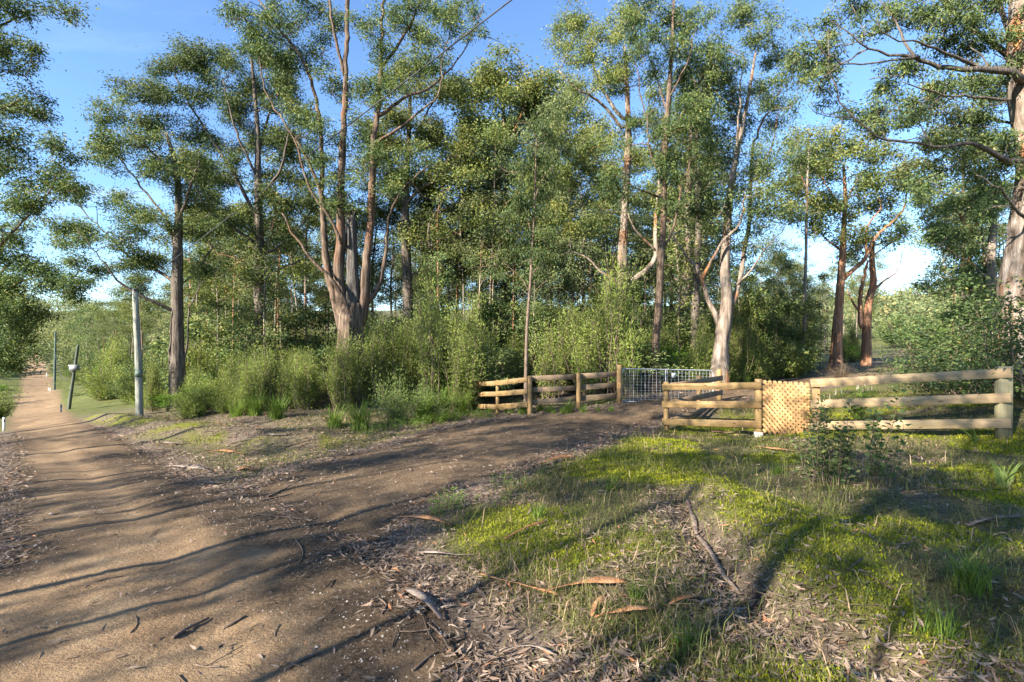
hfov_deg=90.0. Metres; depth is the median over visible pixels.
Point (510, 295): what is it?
young gum
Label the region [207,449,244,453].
bark strip
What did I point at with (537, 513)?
grass tussock
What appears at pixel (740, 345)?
heath shrub
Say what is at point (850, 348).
leafy shrub
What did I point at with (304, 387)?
heath shrub
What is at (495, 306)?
leafy shrub
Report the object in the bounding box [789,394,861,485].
leafy sapling
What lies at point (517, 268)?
slim gum
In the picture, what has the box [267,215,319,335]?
slim gum
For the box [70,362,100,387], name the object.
heath shrub
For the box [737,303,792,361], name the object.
leafy shrub
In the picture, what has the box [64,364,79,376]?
leafy shrub
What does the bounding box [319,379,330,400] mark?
heath shrub
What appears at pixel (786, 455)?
leafy sapling
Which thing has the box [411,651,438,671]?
fallen stick
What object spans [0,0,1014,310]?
sky
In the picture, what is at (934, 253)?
slim gum
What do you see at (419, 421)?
leafy herb
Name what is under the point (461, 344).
heath shrub
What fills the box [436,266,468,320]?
young gum
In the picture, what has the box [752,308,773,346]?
leafy shrub
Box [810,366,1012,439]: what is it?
timber fence
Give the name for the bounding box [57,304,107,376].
young gum
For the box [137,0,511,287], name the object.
overhead wire
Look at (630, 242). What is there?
slim gum
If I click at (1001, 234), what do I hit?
slim gum
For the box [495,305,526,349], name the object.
leafy shrub
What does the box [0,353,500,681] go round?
road
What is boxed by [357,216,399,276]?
slim gum
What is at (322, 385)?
heath shrub
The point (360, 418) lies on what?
grass tussock
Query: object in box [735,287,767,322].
young gum
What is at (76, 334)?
young gum
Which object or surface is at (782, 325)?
heath shrub
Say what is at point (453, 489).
leafy herb
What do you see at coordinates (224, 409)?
heath shrub
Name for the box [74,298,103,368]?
young gum
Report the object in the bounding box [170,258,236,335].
slim gum
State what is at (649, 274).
slim gum
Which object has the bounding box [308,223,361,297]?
slim gum
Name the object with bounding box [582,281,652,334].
leafy shrub
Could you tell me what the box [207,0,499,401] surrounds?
many stemmed gum
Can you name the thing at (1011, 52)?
giant gum
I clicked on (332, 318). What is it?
leafy shrub
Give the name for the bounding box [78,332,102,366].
young gum
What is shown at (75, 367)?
timber pole
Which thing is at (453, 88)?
forest gum
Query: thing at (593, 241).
slim gum
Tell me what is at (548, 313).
heath shrub
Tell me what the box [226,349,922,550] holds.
driveway
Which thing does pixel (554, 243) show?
slim gum
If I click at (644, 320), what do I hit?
heath shrub
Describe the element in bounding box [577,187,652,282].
slim gum
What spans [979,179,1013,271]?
slim gum
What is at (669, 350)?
leafy shrub
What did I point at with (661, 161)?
forest gum
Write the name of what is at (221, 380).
heath shrub
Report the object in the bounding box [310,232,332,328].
slim gum
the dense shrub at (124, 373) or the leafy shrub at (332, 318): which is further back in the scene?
the dense shrub at (124, 373)
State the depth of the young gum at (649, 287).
32.25 m
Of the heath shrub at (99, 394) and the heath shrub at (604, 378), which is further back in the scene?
the heath shrub at (99, 394)
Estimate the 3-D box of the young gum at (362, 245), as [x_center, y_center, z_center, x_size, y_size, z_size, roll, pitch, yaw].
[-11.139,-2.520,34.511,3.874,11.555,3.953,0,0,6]
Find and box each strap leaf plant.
[963,429,982,442]
[987,455,1022,487]
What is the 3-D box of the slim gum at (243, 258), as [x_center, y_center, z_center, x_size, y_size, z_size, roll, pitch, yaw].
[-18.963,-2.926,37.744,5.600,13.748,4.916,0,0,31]
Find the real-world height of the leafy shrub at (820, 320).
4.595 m
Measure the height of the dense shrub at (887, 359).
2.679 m
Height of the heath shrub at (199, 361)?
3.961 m
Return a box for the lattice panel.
[762,380,810,434]
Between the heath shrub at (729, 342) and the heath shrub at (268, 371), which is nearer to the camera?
the heath shrub at (268, 371)
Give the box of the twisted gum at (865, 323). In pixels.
[818,211,925,365]
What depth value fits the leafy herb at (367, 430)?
15.25 m
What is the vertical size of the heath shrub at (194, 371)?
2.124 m
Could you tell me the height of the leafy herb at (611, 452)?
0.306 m
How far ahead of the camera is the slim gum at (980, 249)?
37.15 m
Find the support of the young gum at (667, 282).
on the ground at (86, 408)
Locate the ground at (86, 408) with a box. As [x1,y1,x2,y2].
[0,294,1023,681]
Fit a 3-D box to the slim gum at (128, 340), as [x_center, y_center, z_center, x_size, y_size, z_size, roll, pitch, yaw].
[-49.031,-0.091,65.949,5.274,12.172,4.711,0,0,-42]
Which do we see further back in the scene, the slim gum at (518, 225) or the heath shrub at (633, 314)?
the slim gum at (518, 225)
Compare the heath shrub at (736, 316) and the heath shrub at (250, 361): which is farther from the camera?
the heath shrub at (736, 316)
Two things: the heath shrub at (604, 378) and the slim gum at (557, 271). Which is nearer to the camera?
the heath shrub at (604, 378)
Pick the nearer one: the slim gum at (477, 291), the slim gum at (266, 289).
the slim gum at (477, 291)
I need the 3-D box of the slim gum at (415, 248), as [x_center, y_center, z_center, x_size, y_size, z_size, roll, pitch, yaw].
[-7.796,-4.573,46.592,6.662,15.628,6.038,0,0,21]
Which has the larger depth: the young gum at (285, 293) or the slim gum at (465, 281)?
the slim gum at (465, 281)
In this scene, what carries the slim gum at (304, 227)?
on the ground at (86, 408)
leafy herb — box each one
[349,424,386,437]
[354,419,396,435]
[383,419,403,431]
[401,415,425,428]
[408,414,433,427]
[417,412,447,426]
[425,492,456,516]
[441,486,479,508]
[448,410,471,420]
[449,406,482,418]
[473,406,493,418]
[490,470,517,489]
[492,491,521,507]
[516,475,536,488]
[593,443,618,457]
[602,618,670,632]
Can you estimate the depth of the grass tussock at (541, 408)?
17.52 m
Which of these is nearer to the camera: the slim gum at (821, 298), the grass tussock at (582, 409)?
the grass tussock at (582, 409)
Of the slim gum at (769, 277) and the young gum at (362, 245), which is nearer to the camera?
the young gum at (362, 245)
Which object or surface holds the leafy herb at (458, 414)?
on the ground at (86, 408)
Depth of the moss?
4.82 m
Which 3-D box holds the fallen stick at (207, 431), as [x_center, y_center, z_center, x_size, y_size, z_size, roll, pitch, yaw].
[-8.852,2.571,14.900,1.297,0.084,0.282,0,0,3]
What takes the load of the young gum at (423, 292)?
on the ground at (86, 408)
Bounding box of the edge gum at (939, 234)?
[878,160,1013,389]
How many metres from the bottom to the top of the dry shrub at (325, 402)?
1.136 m
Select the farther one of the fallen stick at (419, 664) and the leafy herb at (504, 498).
the leafy herb at (504, 498)
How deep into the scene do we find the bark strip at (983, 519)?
4.56 m
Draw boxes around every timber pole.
[53,332,56,389]
[67,345,79,409]
[132,289,143,415]
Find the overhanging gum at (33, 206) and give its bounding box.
[0,0,100,246]
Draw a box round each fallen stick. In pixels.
[85,576,121,586]
[171,617,208,638]
[189,427,230,431]
[222,615,246,629]
[227,439,272,444]
[258,482,325,501]
[267,477,303,496]
[283,651,321,671]
[284,437,331,446]
[295,539,303,562]
[378,597,386,614]
[386,582,421,586]
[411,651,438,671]
[806,557,862,576]
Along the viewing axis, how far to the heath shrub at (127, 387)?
36.30 m
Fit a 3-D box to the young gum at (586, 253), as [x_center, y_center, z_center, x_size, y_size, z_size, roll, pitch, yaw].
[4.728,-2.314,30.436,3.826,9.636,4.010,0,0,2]
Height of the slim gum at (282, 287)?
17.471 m
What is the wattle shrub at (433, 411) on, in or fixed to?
on the ground at (86, 408)
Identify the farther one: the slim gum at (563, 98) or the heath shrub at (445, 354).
the slim gum at (563, 98)
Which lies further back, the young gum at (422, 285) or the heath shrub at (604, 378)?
the young gum at (422, 285)
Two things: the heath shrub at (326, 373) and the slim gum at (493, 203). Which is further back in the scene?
the slim gum at (493, 203)
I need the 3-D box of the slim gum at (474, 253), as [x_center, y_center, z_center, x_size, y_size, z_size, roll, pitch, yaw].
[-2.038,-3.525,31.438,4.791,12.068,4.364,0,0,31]
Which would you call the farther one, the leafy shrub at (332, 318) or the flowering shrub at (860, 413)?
the leafy shrub at (332, 318)
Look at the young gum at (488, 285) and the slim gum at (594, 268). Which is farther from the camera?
the young gum at (488, 285)
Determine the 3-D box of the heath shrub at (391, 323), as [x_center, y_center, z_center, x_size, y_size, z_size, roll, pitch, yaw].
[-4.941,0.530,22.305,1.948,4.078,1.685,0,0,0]
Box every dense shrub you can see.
[71,360,106,384]
[95,358,166,387]
[101,353,167,398]
[102,362,166,390]
[852,337,989,390]
[854,326,967,375]
[870,312,996,382]
[876,273,1023,393]
[889,326,995,395]
[890,341,1019,394]
[896,287,1023,395]
[926,289,1023,397]
[952,331,1023,408]
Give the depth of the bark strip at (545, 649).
2.96 m
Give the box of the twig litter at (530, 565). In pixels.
[0,389,1023,681]
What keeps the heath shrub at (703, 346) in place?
on the ground at (86, 408)
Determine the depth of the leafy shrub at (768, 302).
34.45 m
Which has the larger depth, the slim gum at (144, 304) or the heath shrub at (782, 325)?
the slim gum at (144, 304)
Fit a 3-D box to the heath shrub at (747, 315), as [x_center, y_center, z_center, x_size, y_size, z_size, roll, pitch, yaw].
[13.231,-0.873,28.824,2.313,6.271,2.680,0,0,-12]
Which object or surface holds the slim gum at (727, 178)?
on the ground at (86, 408)
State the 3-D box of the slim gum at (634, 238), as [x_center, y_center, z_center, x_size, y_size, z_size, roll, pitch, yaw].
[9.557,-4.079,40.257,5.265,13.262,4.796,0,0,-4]
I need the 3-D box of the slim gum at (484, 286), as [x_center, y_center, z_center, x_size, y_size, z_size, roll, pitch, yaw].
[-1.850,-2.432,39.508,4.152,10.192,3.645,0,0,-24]
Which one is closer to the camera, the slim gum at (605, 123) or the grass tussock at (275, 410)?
the grass tussock at (275, 410)
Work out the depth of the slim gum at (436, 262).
47.90 m
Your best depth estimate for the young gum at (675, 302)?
43.27 m
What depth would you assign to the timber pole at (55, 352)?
77.89 m
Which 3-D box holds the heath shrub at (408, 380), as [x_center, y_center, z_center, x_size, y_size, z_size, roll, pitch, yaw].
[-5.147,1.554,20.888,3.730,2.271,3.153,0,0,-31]
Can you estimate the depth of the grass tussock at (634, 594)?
3.41 m
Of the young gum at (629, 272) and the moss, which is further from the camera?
the young gum at (629, 272)
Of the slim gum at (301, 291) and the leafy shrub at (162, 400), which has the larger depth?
the slim gum at (301, 291)
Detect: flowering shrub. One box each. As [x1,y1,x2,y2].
[804,389,842,418]
[840,385,876,420]
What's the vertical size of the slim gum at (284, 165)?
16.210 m
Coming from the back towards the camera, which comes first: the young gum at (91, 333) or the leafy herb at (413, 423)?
the young gum at (91, 333)
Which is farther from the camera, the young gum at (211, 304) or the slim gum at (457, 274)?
the slim gum at (457, 274)
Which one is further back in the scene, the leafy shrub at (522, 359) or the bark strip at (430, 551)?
the leafy shrub at (522, 359)
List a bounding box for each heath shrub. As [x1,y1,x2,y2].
[0,386,27,418]
[47,362,133,398]
[62,357,73,369]
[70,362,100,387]
[82,357,144,401]
[87,351,110,366]
[89,348,167,379]
[90,334,129,374]
[103,369,167,403]
[109,361,147,401]
[120,384,163,408]
[127,386,165,409]
[143,351,167,411]
[155,381,212,418]
[160,331,234,379]
[164,375,218,408]
[171,374,223,414]
[182,362,206,390]
[198,369,233,396]
[202,382,242,413]
[204,357,224,387]
[206,381,231,407]
[211,352,246,390]
[225,346,259,394]
[231,361,256,402]
[232,354,264,413]
[234,349,265,387]
[249,341,284,410]
[255,383,281,405]
[270,343,307,405]
[274,361,295,409]
[280,309,327,356]
[281,343,322,410]
[284,342,312,367]
[285,348,309,378]
[299,360,325,407]
[315,372,329,398]
[316,349,374,390]
[317,326,356,410]
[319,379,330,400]
[337,332,382,407]
[356,312,398,407]
[363,357,418,400]
[375,310,416,370]
[376,310,419,405]
[393,314,421,400]
[406,376,451,402]
[408,269,450,405]
[411,333,446,383]
[428,308,463,366]
[433,331,489,409]
[435,292,473,341]
[436,325,459,404]
[443,293,490,373]
[447,334,470,395]
[450,334,471,363]
[453,322,502,401]
[460,287,499,333]
[468,278,506,370]
[499,323,529,365]
[500,328,528,385]
[500,362,538,388]
[528,313,566,398]
[530,299,567,380]
[543,294,600,393]
[555,303,597,380]
[557,302,610,395]
[579,285,619,389]
[581,270,616,325]
[583,320,614,392]
[589,236,655,394]
[597,276,630,331]
[616,298,642,343]
[631,303,651,345]
[634,324,662,388]
[634,349,703,389]
[642,318,682,370]
[662,317,690,353]
[664,327,684,372]
[667,341,736,381]
[685,312,714,363]
[686,329,713,377]
[690,341,753,381]
[704,299,719,343]
[709,326,736,375]
[712,351,737,377]
[729,302,750,374]
[729,308,762,381]
[729,342,787,381]
[731,268,771,357]
[739,338,799,380]
[743,282,777,348]
[764,336,825,378]
[768,335,827,365]
[773,316,796,340]
[789,309,821,367]
[795,326,823,373]
[842,333,849,363]
[845,319,860,362]
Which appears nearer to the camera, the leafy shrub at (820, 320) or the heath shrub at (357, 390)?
the heath shrub at (357, 390)
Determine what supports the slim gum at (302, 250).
on the ground at (86, 408)
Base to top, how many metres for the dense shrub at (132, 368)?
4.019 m
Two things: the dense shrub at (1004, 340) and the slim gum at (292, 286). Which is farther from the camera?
the slim gum at (292, 286)
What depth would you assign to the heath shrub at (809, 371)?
31.60 m
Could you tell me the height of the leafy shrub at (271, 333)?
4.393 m
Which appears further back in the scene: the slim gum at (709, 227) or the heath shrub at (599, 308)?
the slim gum at (709, 227)
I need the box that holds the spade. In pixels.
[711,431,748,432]
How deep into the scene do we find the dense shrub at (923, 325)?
13.99 m
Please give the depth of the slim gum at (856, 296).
73.02 m
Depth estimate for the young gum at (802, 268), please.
42.44 m
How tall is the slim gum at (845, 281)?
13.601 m
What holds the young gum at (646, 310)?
on the ground at (86, 408)
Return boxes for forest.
[17,279,982,371]
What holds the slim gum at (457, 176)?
on the ground at (86, 408)
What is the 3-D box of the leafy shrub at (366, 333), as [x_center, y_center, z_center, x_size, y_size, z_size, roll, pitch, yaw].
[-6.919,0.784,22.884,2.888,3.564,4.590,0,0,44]
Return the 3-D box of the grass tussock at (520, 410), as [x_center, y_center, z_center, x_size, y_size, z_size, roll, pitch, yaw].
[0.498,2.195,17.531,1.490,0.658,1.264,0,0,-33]
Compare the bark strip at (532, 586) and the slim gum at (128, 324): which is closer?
the bark strip at (532, 586)
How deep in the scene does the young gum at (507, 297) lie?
35.22 m
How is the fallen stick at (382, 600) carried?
on the road
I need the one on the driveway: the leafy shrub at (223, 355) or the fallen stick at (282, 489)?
the fallen stick at (282, 489)
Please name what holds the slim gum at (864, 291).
on the ground at (86, 408)
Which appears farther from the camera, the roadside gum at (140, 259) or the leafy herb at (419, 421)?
the roadside gum at (140, 259)
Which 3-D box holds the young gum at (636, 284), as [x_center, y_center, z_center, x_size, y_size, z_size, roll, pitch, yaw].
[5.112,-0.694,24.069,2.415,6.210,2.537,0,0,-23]
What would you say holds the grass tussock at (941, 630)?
on the ground at (86, 408)
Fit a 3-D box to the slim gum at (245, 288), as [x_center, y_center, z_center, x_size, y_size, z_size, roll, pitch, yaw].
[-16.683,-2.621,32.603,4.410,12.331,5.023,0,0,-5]
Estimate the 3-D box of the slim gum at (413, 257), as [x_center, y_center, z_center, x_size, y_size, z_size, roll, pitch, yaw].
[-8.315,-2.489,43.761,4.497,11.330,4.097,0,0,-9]
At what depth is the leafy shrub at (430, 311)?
39.46 m
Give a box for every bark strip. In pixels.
[169,464,213,471]
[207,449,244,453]
[235,466,259,470]
[303,449,351,454]
[400,514,452,524]
[406,587,442,618]
[417,550,478,554]
[478,572,559,594]
[502,644,556,655]
[504,521,546,538]
[533,454,575,465]
[548,576,627,589]
[591,595,607,615]
[594,605,658,616]
[668,595,697,604]
[686,498,697,533]
[695,534,740,591]
[755,446,794,450]
[902,488,987,492]
[965,514,1022,525]
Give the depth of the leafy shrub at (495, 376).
20.22 m
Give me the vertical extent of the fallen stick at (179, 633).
0.056 m
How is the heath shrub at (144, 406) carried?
on the ground at (86, 408)
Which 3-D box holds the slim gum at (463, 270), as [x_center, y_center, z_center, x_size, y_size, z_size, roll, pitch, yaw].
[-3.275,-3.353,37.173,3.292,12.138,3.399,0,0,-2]
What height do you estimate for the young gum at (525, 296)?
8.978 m
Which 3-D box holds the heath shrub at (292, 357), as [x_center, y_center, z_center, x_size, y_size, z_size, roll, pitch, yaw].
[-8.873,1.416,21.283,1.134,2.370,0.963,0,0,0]
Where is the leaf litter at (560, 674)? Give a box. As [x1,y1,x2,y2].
[0,388,1023,681]
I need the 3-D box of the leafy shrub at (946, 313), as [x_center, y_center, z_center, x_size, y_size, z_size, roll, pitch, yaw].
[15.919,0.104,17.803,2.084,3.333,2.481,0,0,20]
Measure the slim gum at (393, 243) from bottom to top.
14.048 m
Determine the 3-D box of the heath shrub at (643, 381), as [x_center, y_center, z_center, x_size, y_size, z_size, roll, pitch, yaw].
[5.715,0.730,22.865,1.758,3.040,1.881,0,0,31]
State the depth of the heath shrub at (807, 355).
30.92 m
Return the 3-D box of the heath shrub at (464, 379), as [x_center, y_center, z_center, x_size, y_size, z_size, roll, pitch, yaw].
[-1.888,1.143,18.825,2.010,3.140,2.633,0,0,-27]
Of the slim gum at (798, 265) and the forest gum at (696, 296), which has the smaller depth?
the forest gum at (696, 296)
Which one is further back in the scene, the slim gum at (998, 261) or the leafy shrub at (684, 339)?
the slim gum at (998, 261)
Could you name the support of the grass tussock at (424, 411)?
on the ground at (86, 408)
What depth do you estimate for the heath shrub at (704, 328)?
24.56 m
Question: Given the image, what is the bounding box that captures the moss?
[173,400,1023,681]
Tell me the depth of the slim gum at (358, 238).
31.81 m
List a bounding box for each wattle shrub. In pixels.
[364,362,431,424]
[403,379,467,417]
[873,317,905,345]
[898,340,925,347]
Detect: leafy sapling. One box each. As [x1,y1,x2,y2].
[779,447,791,461]
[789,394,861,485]
[858,384,910,485]
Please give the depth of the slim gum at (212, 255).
32.62 m
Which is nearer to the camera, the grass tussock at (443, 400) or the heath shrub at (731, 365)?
the grass tussock at (443, 400)
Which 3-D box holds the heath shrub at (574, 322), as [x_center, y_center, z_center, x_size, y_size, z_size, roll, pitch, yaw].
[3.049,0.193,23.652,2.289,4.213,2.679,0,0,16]
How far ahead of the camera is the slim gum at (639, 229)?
59.50 m
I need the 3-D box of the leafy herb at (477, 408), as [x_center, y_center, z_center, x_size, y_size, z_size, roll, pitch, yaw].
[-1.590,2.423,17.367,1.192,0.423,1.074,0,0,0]
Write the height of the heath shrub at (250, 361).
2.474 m
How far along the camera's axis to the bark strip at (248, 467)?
9.20 m
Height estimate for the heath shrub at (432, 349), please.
5.411 m
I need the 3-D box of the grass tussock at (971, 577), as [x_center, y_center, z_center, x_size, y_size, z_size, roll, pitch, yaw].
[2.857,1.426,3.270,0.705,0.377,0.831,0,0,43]
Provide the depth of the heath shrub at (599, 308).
23.13 m
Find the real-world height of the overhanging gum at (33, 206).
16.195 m
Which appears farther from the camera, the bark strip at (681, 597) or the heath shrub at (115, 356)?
the heath shrub at (115, 356)
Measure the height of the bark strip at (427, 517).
0.057 m
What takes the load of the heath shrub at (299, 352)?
on the ground at (86, 408)
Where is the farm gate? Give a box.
[622,368,713,401]
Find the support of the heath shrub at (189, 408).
on the ground at (86, 408)
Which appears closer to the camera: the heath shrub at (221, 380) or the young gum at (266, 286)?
the heath shrub at (221, 380)
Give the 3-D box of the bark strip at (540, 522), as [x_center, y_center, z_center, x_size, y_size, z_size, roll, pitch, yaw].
[0.158,1.805,4.942,0.058,0.064,0.642,0,0,42]
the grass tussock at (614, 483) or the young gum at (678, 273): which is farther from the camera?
the young gum at (678, 273)
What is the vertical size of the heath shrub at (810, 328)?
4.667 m
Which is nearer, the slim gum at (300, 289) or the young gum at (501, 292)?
the young gum at (501, 292)
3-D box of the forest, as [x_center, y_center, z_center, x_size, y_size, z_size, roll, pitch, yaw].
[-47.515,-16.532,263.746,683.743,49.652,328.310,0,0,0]
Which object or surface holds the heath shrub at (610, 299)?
on the ground at (86, 408)
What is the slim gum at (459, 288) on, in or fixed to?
on the ground at (86, 408)
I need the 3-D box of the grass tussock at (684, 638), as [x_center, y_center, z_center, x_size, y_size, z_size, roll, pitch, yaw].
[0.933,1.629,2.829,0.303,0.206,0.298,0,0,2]
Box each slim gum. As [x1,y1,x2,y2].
[81,308,122,353]
[83,314,110,360]
[87,318,109,370]
[92,298,131,353]
[96,310,128,354]
[99,256,170,368]
[105,297,152,355]
[108,272,162,359]
[116,332,129,359]
[117,307,132,351]
[128,329,150,355]
[142,317,165,351]
[143,310,159,367]
[146,202,229,348]
[151,207,246,348]
[153,254,203,327]
[163,187,247,337]
[165,254,210,324]
[168,213,233,323]
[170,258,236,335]
[183,199,272,345]
[183,239,242,327]
[191,209,244,317]
[209,212,289,303]
[209,240,271,348]
[210,233,269,318]
[220,210,283,328]
[221,159,320,389]
[230,237,283,326]
[239,149,310,371]
[240,147,317,345]
[243,150,364,339]
[266,167,325,334]
[267,215,306,340]
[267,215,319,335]
[268,219,313,304]
[271,228,311,312]
[280,259,319,314]
[287,197,364,337]
[288,276,322,318]
[289,255,332,335]
[297,231,334,332]
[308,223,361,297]
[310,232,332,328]
[317,184,378,339]
[326,150,412,321]
[345,176,425,316]
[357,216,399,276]
[359,254,388,311]
[359,272,386,317]
[373,232,417,316]
[386,227,414,307]
[387,126,490,320]
[389,188,438,335]
[389,249,431,312]
[390,203,458,290]
[397,239,449,301]
[410,186,452,266]
[412,244,462,305]
[413,180,488,314]
[414,199,468,323]
[416,210,467,292]
[425,155,488,329]
[431,112,529,325]
[440,241,477,303]
[441,230,468,320]
[442,185,519,323]
[443,106,549,332]
[443,246,471,307]
[449,216,476,317]
[449,235,503,305]
[456,162,539,325]
[459,273,501,297]
[469,185,550,328]
[470,270,510,302]
[473,187,517,335]
[498,222,546,318]
[514,77,618,313]
[514,198,555,301]
[523,176,586,305]
[528,230,568,305]
[536,135,633,321]
[543,188,593,308]
[551,212,611,299]
[555,249,592,304]
[562,198,635,286]
[562,222,616,310]
[563,104,632,271]
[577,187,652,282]
[605,210,657,317]
[607,211,648,304]
[609,221,655,293]
[610,220,647,289]
[620,112,726,323]
[627,164,684,246]
[629,206,673,298]
[632,173,701,323]
[638,149,739,265]
[667,153,746,317]
[667,180,743,321]
[668,179,725,279]
[670,229,719,298]
[700,203,719,316]
[741,267,770,299]
[745,231,776,286]
[753,255,785,295]
[754,238,803,299]
[756,249,803,305]
[763,226,798,309]
[776,260,817,305]
[781,252,814,290]
[785,260,819,307]
[811,277,830,338]
[814,270,836,348]
[816,266,836,346]
[820,252,861,304]
[828,239,862,335]
[830,235,894,338]
[845,266,888,314]
[846,274,865,323]
[848,273,881,312]
[852,294,880,319]
[877,52,1013,358]
[900,93,1013,333]
[909,217,999,357]
[923,191,1003,328]
[949,207,1006,283]
[976,199,1010,336]
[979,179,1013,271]
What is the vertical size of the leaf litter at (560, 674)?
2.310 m
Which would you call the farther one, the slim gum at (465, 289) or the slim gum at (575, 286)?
the slim gum at (465, 289)
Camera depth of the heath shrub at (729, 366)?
23.51 m
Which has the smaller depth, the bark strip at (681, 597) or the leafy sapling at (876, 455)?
the bark strip at (681, 597)
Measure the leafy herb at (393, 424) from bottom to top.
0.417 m
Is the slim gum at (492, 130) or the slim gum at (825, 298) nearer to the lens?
the slim gum at (492, 130)
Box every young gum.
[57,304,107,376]
[58,331,71,355]
[59,316,94,372]
[62,321,79,362]
[66,324,84,363]
[70,316,89,357]
[72,321,104,365]
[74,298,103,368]
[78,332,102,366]
[82,337,106,358]
[185,206,249,373]
[223,247,293,376]
[224,187,304,374]
[224,300,253,365]
[265,284,298,357]
[288,286,331,336]
[311,225,376,309]
[359,268,385,349]
[379,271,418,338]
[408,262,451,343]
[410,250,465,334]
[412,258,444,339]
[413,274,444,331]
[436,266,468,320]
[468,270,502,330]
[475,265,524,334]
[487,242,528,322]
[494,291,522,346]
[497,252,563,386]
[501,227,560,331]
[510,265,547,310]
[523,248,578,355]
[561,225,614,322]
[579,204,651,320]
[595,262,649,334]
[606,248,650,320]
[627,213,692,342]
[629,240,676,345]
[630,235,681,328]
[632,295,652,328]
[635,172,712,352]
[651,206,731,345]
[663,253,713,328]
[663,276,681,319]
[691,226,746,350]
[699,276,740,348]
[710,240,767,351]
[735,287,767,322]
[753,242,802,315]
[763,288,800,354]
[764,259,801,340]
[772,260,823,328]
[790,277,824,350]
[800,270,836,364]
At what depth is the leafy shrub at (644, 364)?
20.60 m
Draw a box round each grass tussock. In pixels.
[212,397,247,417]
[230,388,272,416]
[249,389,305,420]
[313,402,354,429]
[338,394,393,431]
[401,386,439,420]
[417,381,473,414]
[421,413,436,423]
[430,406,450,422]
[442,389,486,414]
[514,397,526,414]
[522,498,548,520]
[535,403,546,411]
[559,398,575,412]
[577,404,587,412]
[600,473,623,491]
[622,571,658,603]
[654,613,709,659]
[729,373,747,381]
[741,374,753,381]
[768,462,783,473]
[898,532,1022,598]
[909,586,985,645]
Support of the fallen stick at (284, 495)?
on the driveway
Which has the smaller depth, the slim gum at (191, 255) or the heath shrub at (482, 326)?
the heath shrub at (482, 326)
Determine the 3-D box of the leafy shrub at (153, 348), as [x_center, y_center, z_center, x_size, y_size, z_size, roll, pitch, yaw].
[-18.625,0.769,29.974,5.950,5.640,4.649,0,0,-29]
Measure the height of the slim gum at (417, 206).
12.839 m
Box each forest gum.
[97,18,334,370]
[346,10,491,344]
[426,30,597,344]
[522,0,670,320]
[574,0,755,391]
[644,29,766,358]
[645,56,736,352]
[666,0,825,390]
[741,120,923,369]
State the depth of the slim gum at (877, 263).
48.94 m
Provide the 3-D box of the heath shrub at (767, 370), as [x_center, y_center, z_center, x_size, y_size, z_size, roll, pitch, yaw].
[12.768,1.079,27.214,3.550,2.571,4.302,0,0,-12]
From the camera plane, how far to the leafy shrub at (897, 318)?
89.48 m
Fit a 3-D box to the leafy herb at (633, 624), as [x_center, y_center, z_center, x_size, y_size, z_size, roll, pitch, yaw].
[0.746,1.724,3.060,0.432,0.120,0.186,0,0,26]
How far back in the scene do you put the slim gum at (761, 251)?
55.36 m
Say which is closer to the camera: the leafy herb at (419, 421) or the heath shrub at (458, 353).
the leafy herb at (419, 421)
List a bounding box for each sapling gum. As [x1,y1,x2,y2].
[460,104,567,401]
[762,116,853,374]
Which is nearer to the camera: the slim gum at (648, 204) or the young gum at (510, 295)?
the slim gum at (648, 204)
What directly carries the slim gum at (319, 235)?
on the ground at (86, 408)
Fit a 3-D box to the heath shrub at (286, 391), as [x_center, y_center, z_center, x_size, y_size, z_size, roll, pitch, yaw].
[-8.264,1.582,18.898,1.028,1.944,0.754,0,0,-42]
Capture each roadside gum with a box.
[0,214,103,383]
[22,89,238,408]
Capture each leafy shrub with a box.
[0,384,10,392]
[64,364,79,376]
[131,309,238,387]
[146,391,180,411]
[158,315,230,383]
[175,383,216,400]
[190,343,246,380]
[198,330,267,370]
[206,311,253,354]
[230,325,287,362]
[242,332,308,383]
[266,303,333,375]
[273,327,336,373]
[280,302,336,371]
[311,318,384,386]
[365,314,415,356]
[366,310,419,350]
[413,305,449,338]
[467,345,515,403]
[472,293,528,365]
[494,345,542,388]
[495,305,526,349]
[495,347,542,395]
[509,292,560,334]
[509,304,573,385]
[515,327,556,341]
[566,299,591,314]
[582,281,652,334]
[623,336,692,389]
[635,342,686,374]
[643,323,689,360]
[667,345,696,371]
[670,327,711,354]
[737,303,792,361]
[743,304,794,378]
[744,288,784,330]
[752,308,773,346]
[767,292,834,363]
[793,309,830,353]
[843,343,860,358]
[872,311,925,347]
[875,321,908,346]
[902,314,952,346]
[922,297,980,387]
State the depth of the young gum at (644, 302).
30.80 m
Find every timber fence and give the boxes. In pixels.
[472,365,621,414]
[662,369,762,437]
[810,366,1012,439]
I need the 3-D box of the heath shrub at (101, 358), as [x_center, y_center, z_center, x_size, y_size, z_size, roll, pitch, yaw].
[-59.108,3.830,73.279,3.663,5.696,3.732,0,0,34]
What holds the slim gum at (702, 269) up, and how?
on the ground at (86, 408)
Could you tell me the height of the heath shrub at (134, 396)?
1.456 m
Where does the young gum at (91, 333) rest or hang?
on the ground at (86, 408)
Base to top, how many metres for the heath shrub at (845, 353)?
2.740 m
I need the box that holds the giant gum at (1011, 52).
[773,0,1023,397]
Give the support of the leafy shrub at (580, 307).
on the ground at (86, 408)
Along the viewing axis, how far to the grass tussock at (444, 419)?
16.42 m
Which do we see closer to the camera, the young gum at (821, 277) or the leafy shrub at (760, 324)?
the leafy shrub at (760, 324)
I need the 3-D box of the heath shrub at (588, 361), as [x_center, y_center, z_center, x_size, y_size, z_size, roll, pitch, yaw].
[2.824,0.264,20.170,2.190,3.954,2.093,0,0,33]
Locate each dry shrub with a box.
[301,387,333,407]
[816,362,859,377]

